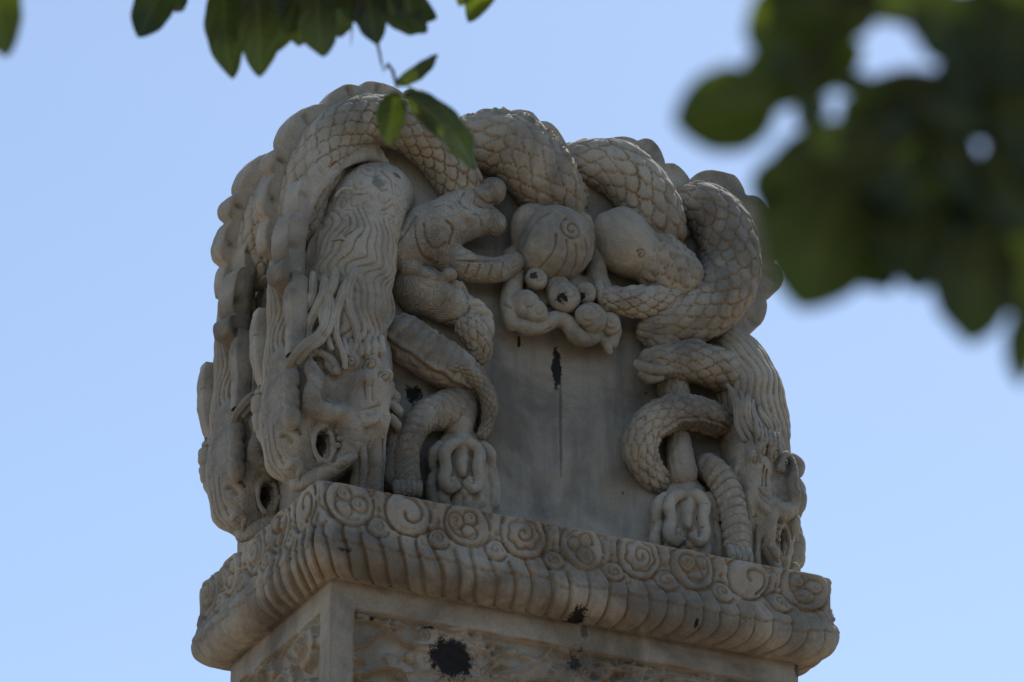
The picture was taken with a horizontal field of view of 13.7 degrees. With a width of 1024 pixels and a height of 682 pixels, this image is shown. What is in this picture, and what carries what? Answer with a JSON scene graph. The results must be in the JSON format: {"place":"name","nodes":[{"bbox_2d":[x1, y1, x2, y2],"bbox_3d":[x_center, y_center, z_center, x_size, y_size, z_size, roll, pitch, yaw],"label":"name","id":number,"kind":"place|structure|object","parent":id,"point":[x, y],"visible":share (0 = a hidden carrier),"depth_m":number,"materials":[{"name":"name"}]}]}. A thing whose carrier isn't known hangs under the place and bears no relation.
{"place":"outdoors","nodes":[
{"label":"outdoors","id":0,"kind":"place"},
{"bbox_2d":[0,0,22,57],"bbox_3d":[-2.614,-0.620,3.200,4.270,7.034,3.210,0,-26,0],"label":"broadleaf tree","id":1,"kind":"object","parent":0,"point":[11,14],"visible":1,"depth_m":4.17,"materials":[{"name":"green plant"}]},
{"bbox_2d":[131,0,494,168],"bbox_3d":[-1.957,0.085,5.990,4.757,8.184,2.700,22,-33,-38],"label":"broadleaf tree","id":2,"kind":"object","parent":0,"point":[259,34],"visible":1,"depth_m":6.55,"materials":[{"name":"green plant"}]},
{"bbox_2d":[0,0,1023,681],"label":"sky","id":3,"kind":"structure","parent":0,"point":[121,151],"materials":[{"name":"blue"}]},
{"bbox_2d":[191,81,839,681],"bbox_3d":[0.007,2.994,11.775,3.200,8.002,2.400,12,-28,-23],"label":"stele","id":4,"kind":"object","parent":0,"point":[511,407],"visible":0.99,"depth_m":12.73,"materials":[{"name":"stone"}]},
{"bbox_2d":[673,0,1023,386],"bbox_3d":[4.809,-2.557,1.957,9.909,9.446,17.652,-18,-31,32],"label":"broadleaf tree","id":5,"kind":"object","parent":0,"point":[885,181],"visible":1,"depth_m":2.43,"materials":[{"name":"green plant"}]}
]}

